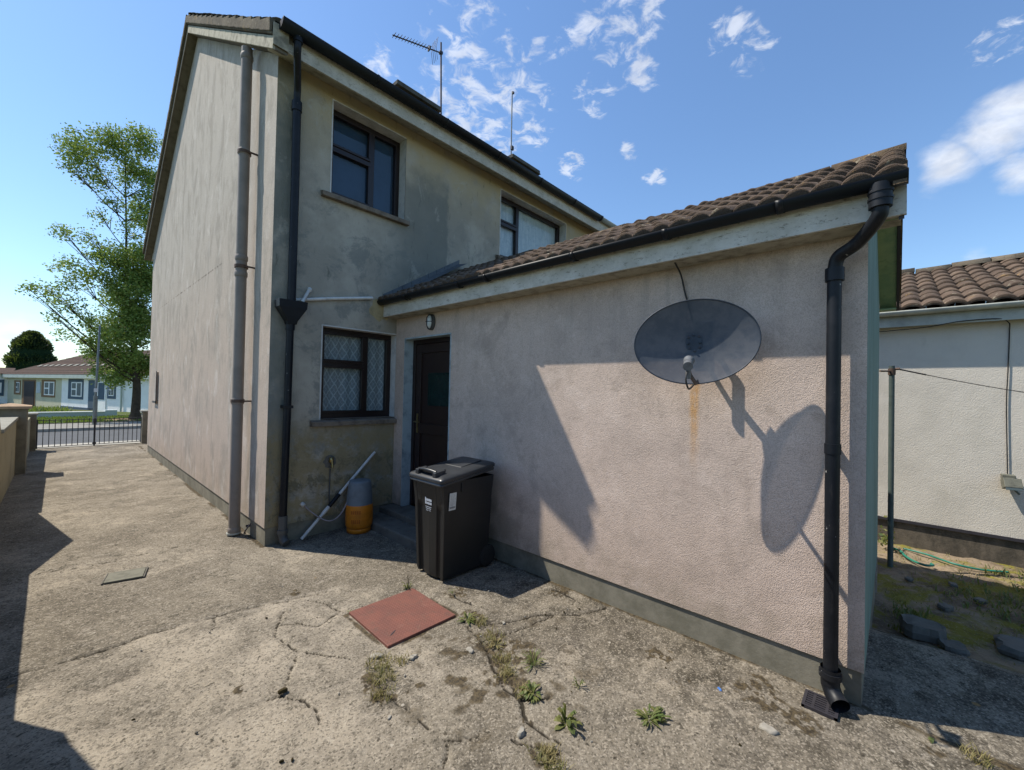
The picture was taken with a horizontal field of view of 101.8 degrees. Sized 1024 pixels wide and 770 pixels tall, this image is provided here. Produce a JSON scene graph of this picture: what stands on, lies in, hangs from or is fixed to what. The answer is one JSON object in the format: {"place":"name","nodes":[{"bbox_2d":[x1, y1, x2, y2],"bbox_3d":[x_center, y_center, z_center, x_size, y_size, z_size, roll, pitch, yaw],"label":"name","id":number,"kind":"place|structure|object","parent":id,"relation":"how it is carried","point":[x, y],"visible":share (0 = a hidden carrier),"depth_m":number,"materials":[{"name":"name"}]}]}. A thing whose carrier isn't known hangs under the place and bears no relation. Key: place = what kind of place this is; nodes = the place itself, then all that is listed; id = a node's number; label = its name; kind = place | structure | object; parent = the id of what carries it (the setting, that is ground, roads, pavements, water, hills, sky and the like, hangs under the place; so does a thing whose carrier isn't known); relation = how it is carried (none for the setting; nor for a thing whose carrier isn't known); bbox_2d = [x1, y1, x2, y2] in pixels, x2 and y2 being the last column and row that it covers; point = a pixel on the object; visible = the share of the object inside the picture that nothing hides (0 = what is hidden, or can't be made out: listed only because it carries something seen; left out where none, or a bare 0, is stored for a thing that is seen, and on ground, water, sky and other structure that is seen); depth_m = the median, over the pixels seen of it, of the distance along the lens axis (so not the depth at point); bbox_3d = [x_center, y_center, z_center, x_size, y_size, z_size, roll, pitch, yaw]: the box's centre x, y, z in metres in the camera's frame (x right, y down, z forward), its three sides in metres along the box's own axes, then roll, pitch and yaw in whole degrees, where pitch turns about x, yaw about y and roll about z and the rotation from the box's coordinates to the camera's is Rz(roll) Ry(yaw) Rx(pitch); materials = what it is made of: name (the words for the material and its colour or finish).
{"place":"outdoors","nodes":[
{"label":"outdoors","id":0,"kind":"place"},
{"bbox_2d":[33,406,129,414],"bbox_3d":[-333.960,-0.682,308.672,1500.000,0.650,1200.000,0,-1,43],"label":"ground","id":1,"kind":"structure","parent":0,"point":[122,413],"depth_m":29.90,"materials":[{"name":"plant"}]},
{"bbox_2d":[0,368,15,403],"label":"white side house","id":2,"kind":"structure","parent":1,"relation":"on","point":[3,389],"depth_m":41.44,"materials":[{"name":"white paint"}]},
{"bbox_2d":[0,380,3,395],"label":"window","id":3,"kind":"structure","parent":2,"relation":"in","point":[1,381],"depth_m":41.27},
{"bbox_2d":[0,417,18,503],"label":"boundary wall","id":4,"kind":"structure","parent":1,"relation":"on","point":[7,444],"depth_m":6.15,"materials":[{"name":"beige concrete"}]},
{"bbox_2d":[0,403,31,473],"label":"wall pier","id":5,"kind":"structure","parent":1,"relation":"on","point":[20,411],"depth_m":7.35,"materials":[{"name":"beige concrete"}]},
{"bbox_2d":[27,417,30,455],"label":"front boundary wall","id":6,"kind":"structure","parent":1,"relation":"on","point":[28,436],"depth_m":9.33,"materials":[{"name":"grey concrete"}]},
{"bbox_2d":[1,330,58,369],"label":"dark conifer","id":7,"kind":"object","parent":1,"relation":"on","point":[29,348],"visible":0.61,"depth_m":51.73,"materials":[{"name":"green plant"}]},
{"bbox_2d":[28,413,38,451],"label":"gate pier","id":8,"kind":"structure","parent":1,"relation":"on","point":[33,423],"depth_m":9.75,"materials":[{"name":"grey concrete"}]},
{"bbox_2d":[1,355,94,406],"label":"cream row house","id":9,"kind":"structure","parent":1,"relation":"on","point":[39,385],"depth_m":38.42,"materials":[{"name":"beige paint"}]},
{"bbox_2d":[14,380,20,394],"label":"window","id":10,"kind":"structure","parent":9,"relation":"in","point":[17,383],"depth_m":40.02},
{"bbox_2d":[23,381,34,405],"bbox_3d":[-45.071,0.777,38.819,2.400,2.260,0.030,1,-1,26],"label":"door","id":11,"kind":"structure","parent":9,"relation":"in","point":[29,386],"depth_m":38.77,"materials":[{"name":"wood"}]},
{"bbox_2d":[41,380,55,397],"bbox_3d":[-41.239,0.307,36.968,2.900,1.550,0.085,1,-1,26],"label":"window","id":12,"kind":"structure","parent":9,"relation":"in","point":[47,386],"depth_m":36.86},
{"bbox_2d":[28,405,73,411],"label":"front garden shrubs","id":13,"kind":"object","parent":1,"relation":"on","point":[50,409],"visible":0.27,"depth_m":23.02,"materials":[{"name":"green plant"}]},
{"bbox_2d":[28,410,128,417],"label":"garden wall","id":14,"kind":"structure","parent":1,"relation":"on","point":[83,413],"depth_m":21.59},
{"bbox_2d":[38,425,140,431],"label":"kerb","id":15,"kind":"structure","parent":1,"relation":"on","point":[86,428],"depth_m":15.17,"materials":[{"name":"grey concrete"}]},
{"bbox_2d":[56,350,149,411],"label":"white row house","id":16,"kind":"structure","parent":1,"relation":"on","point":[78,392],"depth_m":33.24,"materials":[{"name":"white paint"}]},
{"bbox_2d":[68,379,83,399],"bbox_3d":[-36.249,0.338,34.537,2.800,1.670,0.085,1,-1,26],"label":"window","id":17,"kind":"structure","parent":16,"relation":"in","point":[75,386],"depth_m":34.43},
{"bbox_2d":[97,381,106,410],"bbox_3d":[-32.236,0.886,32.572,1.850,2.410,0.080,1,-1,26],"label":"door","id":18,"kind":"structure","parent":16,"relation":"in","point":[102,392],"depth_m":32.39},
{"bbox_2d":[107,382,115,398],"bbox_3d":[-30.631,0.384,31.800,1.300,1.340,0.085,1,-1,26],"label":"window","id":19,"kind":"structure","parent":16,"relation":"in","point":[111,394],"depth_m":31.73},
{"bbox_2d":[140,410,147,443],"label":"gate pier","id":20,"kind":"structure","parent":1,"relation":"on","point":[144,416],"depth_m":11.36,"materials":[{"name":"grey concrete"}]},
{"bbox_2d":[142,12,616,546],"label":"terraced house","id":21,"kind":"structure","parent":1,"relation":"on","point":[314,198],"depth_m":5.20,"materials":[{"name":"beige paint"}]},
{"bbox_2d":[323,455,335,502],"bbox_3d":[-2.063,1.073,4.729,0.087,0.543,0.157,0,-1,43],"label":"outside tap","id":22,"kind":"object","parent":21,"relation":"attached to","point":[329,461],"visible":1,"depth_m":4.74,"materials":[{"name":"gold metal"}]},
{"bbox_2d":[310,327,396,426],"bbox_3d":[-1.945,-0.093,5.063,0.335,1.135,1.057,0,-1,43],"label":"window","id":23,"kind":"structure","parent":21,"relation":"in","point":[355,381],"depth_m":5.15,"materials":[{"name":"clear glass"}]},
{"bbox_2d":[321,109,409,225],"bbox_3d":[-1.842,-2.682,5.174,0.365,1.147,1.130,0,-1,43],"label":"window","id":24,"kind":"structure","parent":21,"relation":"in","point":[365,162],"depth_m":5.25,"materials":[{"name":"clear glass"}]},
{"bbox_2d":[392,33,442,113],"bbox_3d":[-2.405,-7.500,10.648,1.451,3.301,0.251,2,-1,-42],"label":"television aerial","id":25,"kind":"object","parent":21,"relation":"attached to","point":[440,52],"visible":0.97,"depth_m":11.02,"materials":[{"name":"metal"}]},
{"bbox_2d":[510,91,513,154],"bbox_3d":[-0.010,-7.523,13.116,0.100,3.521,0.100,0,-1,43],"label":"aerial mast","id":26,"kind":"object","parent":21,"relation":"attached to","point":[511,148],"visible":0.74,"depth_m":13.12,"materials":[{"name":"metal"}]},
{"bbox_2d":[495,196,558,258],"bbox_3d":[0.339,-2.593,7.549,0.365,1.163,2.020,0,-1,43],"label":"window","id":27,"kind":"structure","parent":21,"relation":"in","point":[521,229],"depth_m":7.52,"materials":[{"name":"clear glass"}]},
{"bbox_2d":[371,143,908,712],"bbox_3d":[0.976,0.101,4.545,4.820,3.872,3.014,0,-1,43],"label":"kitchen extension","id":28,"kind":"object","parent":1,"relation":"on","point":[737,515],"visible":0.98,"depth_m":2.89,"materials":[{"name":"beige paint"}]},
{"bbox_2d":[425,314,435,329],"bbox_3d":[-0.963,-0.736,4.843,0.120,0.190,0.089,0,-1,43],"label":"bulkhead light","id":29,"kind":"object","parent":28,"relation":"attached to","point":[430,321],"visible":1,"depth_m":4.82,"materials":[{"name":"grey plastic"}]},
{"bbox_2d":[413,342,449,503],"bbox_3d":[-0.952,0.500,5.024,0.784,2.025,0.111,0,-1,43],"label":"door","id":30,"kind":"structure","parent":28,"relation":"in","point":[433,359],"depth_m":5.09,"materials":[{"name":"black wood"}]},
{"bbox_2d":[634,262,761,389],"bbox_3d":[1.114,-0.403,2.585,0.558,0.873,0.540,2,-1,-21],"label":"satellite dish","id":31,"kind":"object","parent":28,"relation":"attached to","point":[692,342],"visible":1,"depth_m":2.60,"materials":[{"name":"grey metal"}]},
{"bbox_2d":[878,252,1023,567],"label":"bungalow","id":32,"kind":"object","parent":1,"relation":"on","point":[958,448],"visible":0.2,"depth_m":5.00,"materials":[{"name":"white paint"}]},
{"bbox_2d":[1000,473,1023,494],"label":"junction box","id":33,"kind":"object","parent":32,"relation":"attached to","point":[1010,482],"visible":1,"depth_m":4.59,"materials":[{"name":"beige plastic"}]},
{"bbox_2d":[37,428,140,445],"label":"road","id":34,"kind":"structure","parent":0,"point":[113,434],"depth_m":13.08,"materials":[{"name":"grey asphalt"}]},
{"bbox_2d":[37,440,140,448],"bbox_3d":[-11.122,1.586,11.011,0.750,0.052,1.910,0,-1,43],"label":"driveway apron","id":35,"kind":"object","parent":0,"point":[81,445],"visible":0.57,"depth_m":10.85,"materials":[{"name":"grey concrete"}]},
{"bbox_2d":[38,421,140,428],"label":"pavement","id":36,"kind":"structure","parent":0,"point":[75,425],"depth_m":16.49,"materials":[{"name":"grey concrete"}]},
{"bbox_2d":[92,325,100,424],"bbox_3d":[-16.646,-0.405,16.671,0.168,3.980,0.149,0,-1,43],"label":"street pole","id":37,"kind":"object","parent":36,"relation":"on","point":[95,404],"visible":0.96,"depth_m":16.66,"materials":[{"name":"grey metal"}]},
{"bbox_2d":[0,443,1023,769],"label":"yard","id":38,"kind":"structure","parent":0,"point":[84,681],"depth_m":2.44,"materials":[{"name":"concrete"}]},
{"bbox_2d":[36,417,141,448],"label":"drive gate","id":39,"kind":"structure","parent":38,"relation":"on","point":[89,422],"depth_m":10.63,"materials":[{"name":"black metal"}]},
{"bbox_2d":[101,566,147,584],"bbox_3d":[-3.305,1.628,3.560,0.268,0.014,0.240,2,-1,-35],"label":"water cover","id":40,"kind":"object","parent":38,"relation":"on","point":[118,576],"visible":1,"depth_m":3.54,"materials":[{"name":"grey stone"}]},
{"bbox_2d":[277,687,287,694],"bbox_3d":[-1.240,1.652,2.250,0.048,0.017,0.025,2,-1,-40],"label":"pebble","id":41,"kind":"object","parent":38,"relation":"on","point":[283,690],"visible":1,"depth_m":2.25,"materials":[{"name":"grey stone"}]},
{"bbox_2d":[300,451,375,539],"bbox_3d":[-1.976,1.240,4.801,0.046,0.869,0.891,1,-1,39],"label":"leaning pipe","id":42,"kind":"object","parent":38,"relation":"on","point":[329,505],"visible":1,"depth_m":4.73,"materials":[{"name":"white plastic"}]},
{"bbox_2d":[345,478,372,533],"bbox_3d":[-1.766,1.388,4.816,0.300,0.588,0.300,0,-1,43],"label":"gas cylinder","id":43,"kind":"object","parent":38,"relation":"on","point":[359,513],"visible":0.98,"depth_m":4.70,"materials":[{"name":"orange metal"}]},
{"bbox_2d":[300,502,346,521],"bbox_3d":[-2.064,1.370,4.625,0.529,0.281,0.102,2,-1,-28],"label":"gas hose","id":44,"kind":"object","parent":43,"relation":"attached to","point":[302,504],"visible":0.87,"depth_m":4.56,"materials":[{"name":"white plastic"}]},
{"bbox_2d":[370,653,383,658],"bbox_3d":[-0.830,1.667,2.564,0.088,0.014,0.049,1,-1,-18],"label":"pebble","id":45,"kind":"object","parent":38,"relation":"on","point":[377,654],"visible":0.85,"depth_m":2.55,"materials":[{"name":"stone"}]},
{"bbox_2d":[363,649,412,704],"bbox_3d":[-0.751,1.653,2.382,0.294,0.040,0.442,1,-1,6],"label":"dry moss","id":46,"kind":"object","parent":38,"relation":"on","point":[382,671],"visible":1,"depth_m":2.40,"materials":[{"name":"green plant"}]},
{"bbox_2d":[349,588,454,647],"bbox_3d":[-0.805,1.682,3.049,0.580,0.022,0.561,0,-1,43],"label":"inspection cover","id":47,"kind":"object","parent":38,"relation":"on","point":[391,621],"visible":1,"depth_m":3.01,"materials":[{"name":"metal"}]},
{"bbox_2d":[408,654,417,660],"bbox_3d":[-0.609,1.672,2.562,0.040,0.013,0.064,1,-1,26],"label":"pebble","id":48,"kind":"object","parent":38,"relation":"on","point":[413,657],"visible":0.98,"depth_m":2.55,"materials":[{"name":"stone"}]},
{"bbox_2d":[409,456,494,580],"bbox_3d":[-0.536,1.197,3.862,0.492,0.994,0.701,0,-1,43],"label":"wheelie bin","id":49,"kind":"object","parent":38,"relation":"on","point":[452,505],"visible":1,"depth_m":3.68,"materials":[{"name":"plastic"}]},
{"bbox_2d":[457,611,478,623],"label":"weed","id":50,"kind":"object","parent":38,"relation":"on","point":[468,620],"visible":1,"depth_m":2.99,"materials":[{"name":"green plant"}]},
{"bbox_2d":[466,647,473,653],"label":"pebble","id":51,"kind":"object","parent":38,"relation":"on","point":[470,650],"visible":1,"depth_m":2.63,"materials":[{"name":"stone"}]},
{"bbox_2d":[489,637,503,649],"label":"weed","id":52,"kind":"object","parent":38,"relation":"on","point":[497,642],"visible":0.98,"depth_m":2.70,"materials":[{"name":"green plant"}]},
{"bbox_2d":[475,613,534,699],"bbox_3d":[-0.089,1.670,2.613,0.239,0.040,0.889,2,-1,-21],"label":"dry moss","id":53,"kind":"object","parent":38,"relation":"on","point":[503,660],"visible":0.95,"depth_m":2.55,"materials":[{"name":"green plant"}]},
{"bbox_2d":[517,726,524,738],"bbox_3d":[0.043,1.671,2.001,0.035,0.026,0.053,0,-1,43],"label":"pebble","id":54,"kind":"object","parent":38,"relation":"on","point":[520,733],"visible":1,"depth_m":1.99,"materials":[{"name":"stone"}]},
{"bbox_2d":[518,680,541,703],"bbox_3d":[0.094,1.663,2.262,0.132,0.049,0.162,1,-1,2],"label":"weed","id":55,"kind":"object","parent":38,"relation":"on","point":[531,696],"visible":1,"depth_m":2.25,"materials":[{"name":"green plant"}]},
{"bbox_2d":[519,648,546,671],"bbox_3d":[0.112,1.649,2.511,0.173,0.084,0.166,0,-1,43],"label":"weed","id":56,"kind":"object","parent":38,"relation":"on","point":[533,660],"visible":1,"depth_m":2.52,"materials":[{"name":"green plant"}]},
{"bbox_2d":[522,741,573,769],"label":"dry moss","id":57,"kind":"object","parent":38,"relation":"on","point":[543,750],"visible":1,"depth_m":1.86,"materials":[{"name":"green plant"}]},
{"bbox_2d":[562,703,571,719],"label":"weed shoot","id":58,"kind":"object","parent":38,"relation":"on","point":[564,709],"visible":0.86,"depth_m":2.08,"materials":[{"name":"green plant"}]},
{"bbox_2d":[554,706,582,733],"bbox_3d":[0.276,1.653,2.050,0.144,0.069,0.114,1,-1,28],"label":"weed","id":59,"kind":"object","parent":38,"relation":"on","point":[570,722],"visible":1,"depth_m":2.05,"materials":[{"name":"green plant"}]},
{"bbox_2d":[573,676,584,687],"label":"weed","id":60,"kind":"object","parent":38,"relation":"on","point":[582,682],"visible":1,"depth_m":2.33,"materials":[{"name":"green plant"}]},
{"bbox_2d":[633,703,666,728],"bbox_3d":[0.702,1.676,2.110,0.153,0.043,0.150,1,-1,-10],"label":"weed","id":61,"kind":"object","parent":38,"relation":"on","point":[645,716],"visible":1,"depth_m":2.11,"materials":[{"name":"green plant"}]},
{"bbox_2d":[646,706,671,723],"bbox_3d":[0.746,1.682,2.133,0.118,0.035,0.125,1,-1,-15],"label":"weed","id":62,"kind":"object","parent":38,"relation":"on","point":[653,709],"visible":0.72,"depth_m":2.13,"materials":[{"name":"green plant"}]},
{"bbox_2d":[759,722,779,735],"bbox_3d":[1.272,1.704,2.059,0.054,0.016,0.085,2,-1,-38],"label":"pebble","id":63,"kind":"object","parent":38,"relation":"on","point":[768,729],"visible":1,"depth_m":2.05,"materials":[{"name":"stone"}]},
{"bbox_2d":[801,689,838,721],"bbox_3d":[1.657,1.714,2.233,0.154,0.016,0.154,0,-1,43],"label":"drain grate","id":64,"kind":"object","parent":38,"relation":"on","point":[815,702],"visible":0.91,"depth_m":2.22,"materials":[{"name":"metal"}]},
{"bbox_2d":[951,738,1001,769],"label":"dry moss","id":65,"kind":"object","parent":38,"relation":"on","point":[987,763],"visible":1,"depth_m":1.92,"materials":[{"name":"green plant"}]},
{"bbox_2d":[0,0,1023,367],"label":"sky","id":66,"kind":"structure","parent":0,"point":[634,110],"materials":[{"name":"blue"}]},
{"bbox_2d":[872,542,1023,673],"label":"garden soil","id":67,"kind":"structure","parent":0,"point":[886,574],"depth_m":3.91,"materials":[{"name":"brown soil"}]},
{"bbox_2d":[878,515,895,545],"bbox_3d":[4.569,1.805,5.108,0.215,0.362,0.347,0,-1,43],"label":"garden plant","id":68,"kind":"object","parent":67,"relation":"on","point":[883,540],"visible":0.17,"depth_m":5.11,"materials":[{"name":"green plant"}]},
{"bbox_2d":[879,366,899,566],"bbox_3d":[4.130,0.920,4.568,0.237,2.270,0.100,2,-1,-21],"label":"clothes post","id":69,"kind":"object","parent":67,"relation":"on","point":[891,370],"visible":0.88,"depth_m":4.60,"materials":[{"name":"metal"}]},
{"bbox_2d":[900,369,1023,392],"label":"clothes line","id":70,"kind":"object","parent":69,"relation":"attached to","point":[954,380],"visible":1,"depth_m":4.34,"materials":[{"name":"white plastic"}]},
{"bbox_2d":[904,576,913,581],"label":"rubble stone","id":71,"kind":"object","parent":67,"relation":"on","point":[908,578],"visible":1,"depth_m":4.23,"materials":[{"name":"grey stone"}]},
{"bbox_2d":[893,547,934,566],"bbox_3d":[4.595,1.986,4.833,0.158,0.032,0.577,1,-1,1],"label":"garden hose","id":72,"kind":"object","parent":67,"relation":"on","point":[919,563],"visible":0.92,"depth_m":4.67,"materials":[{"name":"green rubber"}]},
{"bbox_2d":[899,614,946,644],"bbox_3d":[3.144,1.863,3.179,0.257,0.112,0.203,1,-1,32],"label":"stone slab","id":73,"kind":"object","parent":67,"relation":"on","point":[915,627],"depth_m":3.14,"materials":[{"name":"grey stone"}]},
{"bbox_2d":[937,602,953,611],"bbox_3d":[3.840,1.967,3.690,0.112,0.043,0.088,1,-1,-13],"label":"rubble stone","id":74,"kind":"object","parent":67,"relation":"on","point":[944,606],"visible":1,"depth_m":3.67,"materials":[{"name":"grey stone"}]},
{"bbox_2d":[948,581,957,587],"bbox_3d":[4.388,1.985,4.139,0.069,0.033,0.082,0,-1,43],"label":"rubble stone","id":75,"kind":"object","parent":67,"relation":"on","point":[953,584],"visible":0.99,"depth_m":4.12,"materials":[{"name":"grey stone"}]},
{"bbox_2d":[937,638,970,656],"bbox_3d":[3.175,1.881,2.989,0.144,0.044,0.144,1,-1,22],"label":"stone slab","id":76,"kind":"object","parent":67,"relation":"on","point":[956,647],"depth_m":2.97,"materials":[{"name":"grey stone"}]},
{"bbox_2d":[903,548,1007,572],"bbox_3d":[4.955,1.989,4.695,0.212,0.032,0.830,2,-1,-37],"label":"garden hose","id":77,"kind":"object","parent":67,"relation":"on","point":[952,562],"visible":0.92,"depth_m":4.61,"materials":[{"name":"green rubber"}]},
{"bbox_2d":[888,564,1023,637],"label":"green tuft","id":78,"kind":"object","parent":67,"relation":"on","point":[898,612],"visible":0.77,"depth_m":3.73,"materials":[{"name":"green plant"}]},
{"bbox_2d":[973,597,988,604],"bbox_3d":[4.296,1.978,3.814,0.093,0.036,0.070,1,-1,-6],"label":"rubble stone","id":79,"kind":"object","parent":67,"relation":"on","point":[980,600],"visible":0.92,"depth_m":3.81,"materials":[{"name":"grey stone"}]},
{"bbox_2d":[993,634,1023,660],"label":"stone slab","id":80,"kind":"object","parent":67,"relation":"on","point":[1010,646],"depth_m":3.07,"materials":[{"name":"grey stone"}]},
{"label":"verge soil","id":81,"kind":"structure","parent":0,"visible":0},
{"bbox_2d":[37,414,140,423],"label":"verge grass","id":82,"kind":"structure","parent":81,"relation":"on","point":[58,418],"depth_m":19.32,"materials":[{"name":"green plant"}]},
{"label":"tree pit earth","id":83,"kind":"structure","parent":0,"visible":0},
{"bbox_2d":[14,118,162,419],"bbox_3d":[-18.182,-5.369,20.413,4.500,14.480,7.980,0,-1,43],"label":"street tree","id":84,"kind":"object","parent":83,"relation":"on","point":[130,323],"visible":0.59,"depth_m":19.31,"materials":[{"name":"green plant"}]}
]}

